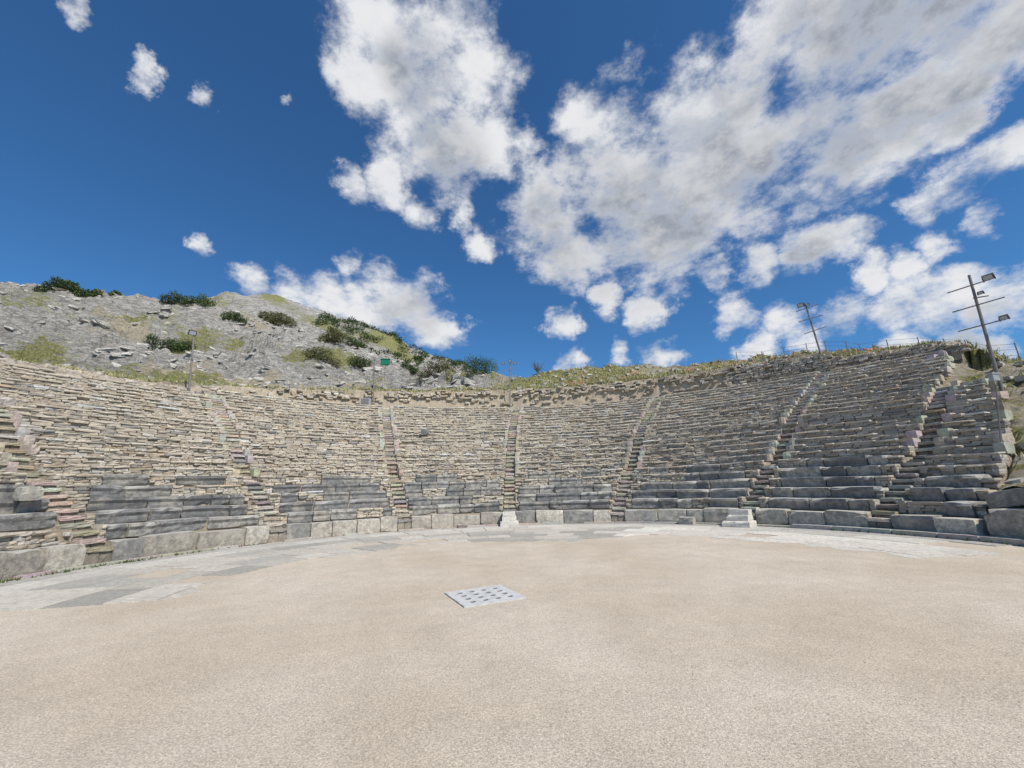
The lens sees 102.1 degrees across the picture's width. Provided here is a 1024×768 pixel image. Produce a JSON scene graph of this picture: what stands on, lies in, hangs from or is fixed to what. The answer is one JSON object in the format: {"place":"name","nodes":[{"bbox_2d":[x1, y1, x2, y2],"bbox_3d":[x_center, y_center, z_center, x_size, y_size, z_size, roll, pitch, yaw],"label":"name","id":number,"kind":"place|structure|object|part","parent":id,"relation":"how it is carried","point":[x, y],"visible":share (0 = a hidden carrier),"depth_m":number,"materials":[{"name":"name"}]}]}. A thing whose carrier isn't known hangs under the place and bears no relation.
{"place":"outdoors","nodes":[
{"label":"outdoors","id":0,"kind":"place"},
{"bbox_2d":[196,291,503,375],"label":"mountain","id":1,"kind":"structure","parent":0,"point":[254,305],"depth_m":230.51,"materials":[{"name":"grey stone"}]},
{"bbox_2d":[311,311,470,373],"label":"woodland","id":2,"kind":"object","parent":1,"relation":"on","point":[419,359],"visible":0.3,"depth_m":240.15,"materials":[{"name":"green plant"}]},
{"bbox_2d":[0,523,1013,611],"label":"paving","id":3,"kind":"structure","parent":0,"point":[106,584],"depth_m":10.95,"materials":[{"name":"stone"}]},
{"bbox_2d":[457,524,467,527],"bbox_3d":[-2.245,6.391,18.623,0.465,0.171,0.318,6,-16,-27],"label":"loose block","id":4,"kind":"object","parent":3,"relation":"on","point":[462,525],"depth_m":18.51,"materials":[{"name":"stone"}]},
{"bbox_2d":[500,511,518,526],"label":"mounting steps","id":5,"kind":"structure","parent":3,"relation":"on","point":[508,518],"depth_m":18.75,"materials":[{"name":"stone"}]},
{"bbox_2d":[679,516,695,524],"bbox_3d":[7.140,5.582,16.885,0.334,0.329,0.619,12,-20,-42],"label":"loose block","id":6,"kind":"object","parent":3,"relation":"on","point":[688,520],"depth_m":16.74,"materials":[{"name":"stone"}]},
{"bbox_2d":[722,509,756,527],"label":"mounting steps","id":7,"kind":"structure","parent":3,"relation":"on","point":[741,518],"depth_m":15.38,"materials":[{"name":"stone"}]},
{"bbox_2d":[0,487,1023,767],"bbox_3d":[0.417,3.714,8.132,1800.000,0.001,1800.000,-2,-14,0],"label":"ground","id":8,"kind":"structure","parent":0,"point":[802,585],"depth_m":3.93,"materials":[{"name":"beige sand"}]},
{"bbox_2d":[0,472,86,580],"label":"seating block","id":9,"kind":"structure","parent":8,"relation":"on","point":[33,539],"depth_m":10.28,"materials":[{"name":"stone"}]},
{"bbox_2d":[12,486,43,500],"bbox_3d":[-12.793,2.897,10.955,0.421,0.376,0.472,-7,-15,20],"label":"loose block","id":10,"kind":"object","parent":9,"relation":"on","point":[27,493],"depth_m":10.81,"materials":[{"name":"stone"}]},
{"bbox_2d":[0,401,113,564],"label":"stairway","id":11,"kind":"object","parent":8,"relation":"on","point":[97,551],"visible":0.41,"depth_m":11.87,"materials":[{"name":"stone"}]},
{"bbox_2d":[39,473,269,560],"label":"seating block","id":12,"kind":"structure","parent":8,"relation":"on","point":[128,516],"depth_m":13.63,"materials":[{"name":"stone"}]},
{"bbox_2d":[209,395,286,542],"bbox_3d":[-13.770,3.342,20.509,13.878,8.039,0.745,-15,-19,41],"label":"stairway","id":13,"kind":"object","parent":8,"relation":"on","point":[277,533],"visible":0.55,"depth_m":17.87,"materials":[{"name":"stone"}]},
{"bbox_2d":[252,475,397,538],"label":"seating block","id":14,"kind":"structure","parent":8,"relation":"on","point":[319,506],"depth_m":18.03,"materials":[{"name":"stone"}]},
{"bbox_2d":[382,408,410,530],"bbox_3d":[-7.595,4.324,25.811,0.816,8.373,14.981,4,-15,-21],"label":"stairway","id":15,"kind":"object","parent":8,"relation":"on","point":[402,514],"visible":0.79,"depth_m":22.59,"materials":[{"name":"stone"}]},
{"bbox_2d":[399,474,504,528],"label":"seating block","id":16,"kind":"structure","parent":8,"relation":"on","point":[441,501],"depth_m":20.53,"materials":[{"name":"stone"}]},
{"bbox_2d":[444,585,526,607],"bbox_3d":[-0.435,3.325,6.483,0.990,0.050,0.990,5,-16,-25],"label":"drain cover","id":17,"kind":"object","parent":8,"relation":"on","point":[473,597],"visible":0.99,"depth_m":6.40,"materials":[{"name":"stone"}]},
{"bbox_2d":[503,409,519,515],"bbox_3d":[0.074,4.519,27.512,0.838,8.375,15.025,-2,-14,3],"label":"stairway","id":18,"kind":"object","parent":8,"relation":"on","point":[509,493],"visible":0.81,"depth_m":25.06,"materials":[{"name":"stone"}]},
{"bbox_2d":[0,339,1023,582],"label":"grass","id":19,"kind":"structure","parent":8,"relation":"on","point":[646,376],"depth_m":32.22,"materials":[{"name":"green plant"}]},
{"bbox_2d":[13,522,1023,578],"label":"kerb","id":20,"kind":"structure","parent":8,"relation":"on","point":[1000,539],"depth_m":12.11,"materials":[{"name":"stone"}]},
{"bbox_2d":[515,468,625,523],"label":"seating block","id":21,"kind":"structure","parent":8,"relation":"on","point":[570,497],"depth_m":20.82,"materials":[{"name":"stone"}]},
{"bbox_2d":[611,398,661,522],"bbox_3d":[8.184,3.856,25.916,0.910,8.366,15.054,-10,-16,28],"label":"stairway","id":22,"kind":"object","parent":8,"relation":"on","point":[618,513],"visible":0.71,"depth_m":22.27,"materials":[{"name":"stone"}]},
{"bbox_2d":[624,460,770,522],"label":"seating block","id":23,"kind":"structure","parent":8,"relation":"on","point":[710,493],"depth_m":18.69,"materials":[{"name":"stone"}]},
{"bbox_2d":[741,372,826,519],"bbox_3d":[14.628,2.468,21.281,15.021,8.388,0.782,9,-18,-37],"label":"stairway","id":24,"kind":"object","parent":8,"relation":"on","point":[758,491],"visible":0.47,"depth_m":19.67,"materials":[{"name":"stone"}]},
{"bbox_2d":[754,455,912,526],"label":"seating block","id":25,"kind":"structure","parent":8,"relation":"on","point":[843,491],"depth_m":15.14,"materials":[{"name":"stone"}]},
{"bbox_2d":[867,387,949,528],"bbox_3d":[15.302,2.408,15.379,9.830,5.599,0.769,6,-16,-29],"label":"stairway","id":26,"kind":"object","parent":8,"relation":"on","point":[888,507],"visible":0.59,"depth_m":14.28,"materials":[{"name":"stone"}]},
{"bbox_2d":[891,452,1023,535],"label":"seating block","id":27,"kind":"structure","parent":8,"relation":"on","point":[947,493],"depth_m":12.14,"materials":[{"name":"stone"}]},
{"bbox_2d":[983,488,1023,537],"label":"retaining wall","id":28,"kind":"structure","parent":8,"relation":"on","point":[1004,520],"depth_m":10.15,"materials":[{"name":"stone"}]},
{"bbox_2d":[0,283,1023,490],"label":"hillside","id":29,"kind":"structure","parent":0,"point":[36,343],"depth_m":55.43,"materials":[{"name":"grey stone"}]},
{"bbox_2d":[0,442,18,471],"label":"seating block","id":30,"kind":"structure","parent":29,"relation":"on","point":[6,465],"depth_m":12.51,"materials":[{"name":"stone"}]},
{"bbox_2d":[32,276,103,297],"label":"bush","id":31,"kind":"object","parent":29,"relation":"on","point":[69,285],"visible":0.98,"depth_m":62.61,"materials":[{"name":"green plant"}]},
{"bbox_2d":[0,361,226,441],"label":"seating block","id":32,"kind":"structure","parent":29,"relation":"on","point":[37,398],"depth_m":18.68,"materials":[{"name":"stone"}]},
{"bbox_2d":[159,401,181,406],"bbox_3d":[-18.095,1.108,21.914,0.540,0.337,0.933,-14,-19,40],"label":"loose block","id":33,"kind":"object","parent":32,"relation":"on","point":[168,402],"depth_m":21.72,"materials":[{"name":"stone"}]},
{"bbox_2d":[184,330,196,391],"bbox_3d":[-19.992,-1.417,25.742,0.331,4.020,0.729,-11,-17,31],"label":"lamp mast","id":34,"kind":"object","parent":32,"relation":"on","point":[193,333],"visible":0.89,"depth_m":25.83,"materials":[{"name":"metal"}]},
{"bbox_2d":[108,289,122,294],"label":"bush","id":35,"kind":"object","parent":29,"relation":"on","point":[115,292],"visible":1,"depth_m":67.74,"materials":[{"name":"green plant"}]},
{"bbox_2d":[14,427,239,477],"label":"seating block","id":36,"kind":"structure","parent":29,"relation":"on","point":[57,452],"depth_m":15.84,"materials":[{"name":"stone"}]},
{"bbox_2d":[143,333,196,351],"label":"bush","id":37,"kind":"object","parent":29,"relation":"on","point":[173,344],"visible":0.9,"depth_m":58.73,"materials":[{"name":"green plant"}]},
{"bbox_2d":[157,290,216,306],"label":"bush","id":38,"kind":"object","parent":29,"relation":"on","point":[175,298],"visible":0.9,"depth_m":72.59,"materials":[{"name":"green plant"}]},
{"bbox_2d":[220,311,246,323],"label":"bush","id":39,"kind":"object","parent":29,"relation":"on","point":[239,317],"visible":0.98,"depth_m":73.39,"materials":[{"name":"green plant"}]},
{"bbox_2d":[257,310,298,326],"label":"bush","id":40,"kind":"object","parent":29,"relation":"on","point":[274,318],"visible":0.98,"depth_m":79.04,"materials":[{"name":"green plant"}]},
{"bbox_2d":[216,390,384,448],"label":"seating block","id":41,"kind":"structure","parent":29,"relation":"on","point":[264,420],"depth_m":25.64,"materials":[{"name":"stone"}]},
{"bbox_2d":[360,398,370,404],"bbox_3d":[-11.535,1.430,32.671,0.700,0.600,0.417,-2,-14,0],"label":"cabinet","id":42,"kind":"object","parent":41,"relation":"on","point":[365,401],"visible":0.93,"depth_m":32.49,"materials":[{"name":"grey paint"}]},
{"bbox_3d":[-11.536,1.381,32.481,0.600,0.500,0.024,-2,-14,0],"label":"door","id":43,"kind":"part","parent":42,"relation":"part of","materials":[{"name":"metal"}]},
{"bbox_2d":[369,357,378,403],"bbox_3d":[-11.255,-0.286,33.602,0.777,3.908,0.312,7,-17,-31],"label":"lamp mast","id":44,"kind":"object","parent":41,"relation":"on","point":[374,359],"visible":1,"depth_m":33.65,"materials":[{"name":"metal"}]},
{"bbox_2d":[241,444,387,477],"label":"seating block","id":45,"kind":"structure","parent":29,"relation":"on","point":[274,460],"depth_m":21.60,"materials":[{"name":"stone"}]},
{"bbox_2d":[302,345,341,368],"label":"bush","id":46,"kind":"object","parent":29,"relation":"on","point":[321,354],"visible":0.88,"depth_m":62.71,"materials":[{"name":"green plant"}]},
{"bbox_2d":[317,328,346,343],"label":"bush","id":47,"kind":"object","parent":29,"relation":"on","point":[327,338],"visible":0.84,"depth_m":74.25,"materials":[{"name":"green plant"}]},
{"bbox_2d":[344,339,366,348],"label":"bush","id":48,"kind":"object","parent":29,"relation":"on","point":[358,344],"visible":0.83,"depth_m":81.08,"materials":[{"name":"green plant"}]},
{"bbox_2d":[346,354,371,367],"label":"bush","id":49,"kind":"object","parent":29,"relation":"on","point":[361,364],"visible":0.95,"depth_m":66.57,"materials":[{"name":"green plant"}]},
{"bbox_2d":[380,358,390,380],"bbox_3d":[-10.689,-1.200,34.832,0.800,1.880,0.320,-2,-14,0],"label":"green box","id":50,"kind":"object","parent":29,"relation":"on","point":[385,361],"visible":1,"depth_m":34.88,"materials":[{"name":"paint"}]},
{"bbox_2d":[399,361,418,373],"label":"bush","id":51,"kind":"object","parent":29,"relation":"on","point":[412,368],"visible":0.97,"depth_m":67.39,"materials":[{"name":"green plant"}]},
{"bbox_2d":[415,356,459,383],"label":"tree","id":52,"kind":"object","parent":29,"relation":"on","point":[434,370],"visible":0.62,"depth_m":62.15,"materials":[{"name":"green plant"}]},
{"bbox_2d":[394,448,506,476],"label":"seating block","id":53,"kind":"structure","parent":29,"relation":"on","point":[491,461],"depth_m":24.74,"materials":[{"name":"stone"}]},
{"bbox_2d":[389,406,513,449],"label":"seating block","id":54,"kind":"structure","parent":29,"relation":"on","point":[469,428],"depth_m":29.62,"materials":[{"name":"stone"}]},
{"bbox_2d":[421,429,428,434],"bbox_3d":[-5.753,3.192,27.409,0.527,0.427,0.419,0,-14,-8],"label":"loose block","id":55,"kind":"object","parent":54,"relation":"on","point":[424,431],"depth_m":27.22,"materials":[{"name":"stone"}]},
{"bbox_2d":[501,360,516,406],"bbox_3d":[-0.200,-0.015,36.175,1.345,4.364,0.294,-2,-14,0],"label":"lamp mast","id":56,"kind":"object","parent":54,"relation":"on","point":[510,361],"visible":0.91,"depth_m":36.41,"materials":[{"name":"metal"}]},
{"bbox_2d":[459,354,499,377],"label":"tree","id":57,"kind":"object","parent":29,"relation":"on","point":[486,367],"visible":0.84,"depth_m":53.50,"materials":[{"name":"green plant"}]},
{"bbox_2d":[0,341,970,408],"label":"rim wall","id":58,"kind":"structure","parent":29,"relation":"on","point":[699,381],"depth_m":32.42,"materials":[{"name":"stone"}]},
{"bbox_2d":[0,281,1023,488],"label":"scattered stones","id":59,"kind":"object","parent":29,"relation":"on","point":[459,379],"visible":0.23,"depth_m":51.05,"materials":[{"name":"grey stone"}]},
{"bbox_2d":[530,362,542,375],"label":"bare tree","id":60,"kind":"object","parent":29,"relation":"on","point":[536,368],"visible":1,"depth_m":46.42,"materials":[{"name":"wood"}]},
{"bbox_2d":[515,441,632,472],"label":"seating block","id":61,"kind":"structure","parent":29,"relation":"on","point":[575,457],"depth_m":24.91,"materials":[{"name":"stone"}]},
{"bbox_2d":[515,396,655,447],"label":"seating block","id":62,"kind":"structure","parent":29,"relation":"on","point":[609,422],"depth_m":29.69,"materials":[{"name":"stone"}]},
{"bbox_2d":[637,429,783,467],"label":"seating block","id":63,"kind":"structure","parent":29,"relation":"on","point":[733,447],"depth_m":22.09,"materials":[{"name":"stone"}]},
{"bbox_2d":[563,344,899,384],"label":"poppies","id":64,"kind":"object","parent":29,"relation":"on","point":[709,367],"visible":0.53,"depth_m":34.05,"materials":[{"name":"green plant"}]},
{"bbox_2d":[644,371,820,439],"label":"seating block","id":65,"kind":"structure","parent":29,"relation":"on","point":[768,404],"depth_m":25.82,"materials":[{"name":"stone"}]},
{"bbox_2d":[796,302,825,353],"bbox_3d":[20.363,-3.106,27.830,1.419,5.280,0.368,-10,-16,28],"label":"lamp mast","id":66,"kind":"object","parent":29,"relation":"on","point":[799,305],"visible":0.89,"depth_m":28.15,"materials":[{"name":"metal"}]},
{"bbox_2d":[783,415,928,458],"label":"seating block","id":67,"kind":"structure","parent":29,"relation":"on","point":[895,437],"depth_m":17.66,"materials":[{"name":"stone"}]},
{"bbox_2d":[797,350,955,425],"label":"seating block","id":68,"kind":"structure","parent":29,"relation":"on","point":[903,387],"depth_m":20.70,"materials":[{"name":"stone"}]},
{"bbox_2d":[736,337,1019,361],"bbox_3d":[24.282,-1.856,29.674,0.937,5.019,14.826,10,-18,-38],"label":"wire fence","id":69,"kind":"object","parent":29,"relation":"on","point":[943,339],"visible":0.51,"depth_m":29.63,"materials":[{"name":"metal"}]},
{"bbox_2d":[932,409,1015,461],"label":"seating block","id":70,"kind":"structure","parent":29,"relation":"on","point":[968,433],"depth_m":14.57,"materials":[{"name":"stone"}]},
{"bbox_2d":[986,372,1001,441],"bbox_3d":[15.822,1.001,13.407,0.288,2.740,0.494,4,-15,-20],"label":"electrical post","id":71,"kind":"object","parent":70,"relation":"on","point":[994,376],"visible":0.83,"depth_m":13.51,"materials":[{"name":"metal"}]},
{"bbox_2d":[945,378,1009,413],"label":"seating block","id":72,"kind":"structure","parent":29,"relation":"on","point":[977,395],"depth_m":16.39,"materials":[{"name":"stone"}]},
{"bbox_2d":[947,272,1010,390],"bbox_3d":[20.333,-2.038,17.676,0.364,5.754,1.581,7,-17,-32],"label":"lamp mast","id":73,"kind":"object","parent":29,"relation":"on","point":[989,276],"visible":0.9,"depth_m":17.79,"materials":[{"name":"metal"}]},
{"bbox_2d":[0,0,1023,377],"label":"sky","id":74,"kind":"structure","parent":0,"point":[554,184],"materials":[{"name":"blue"}]}
]}

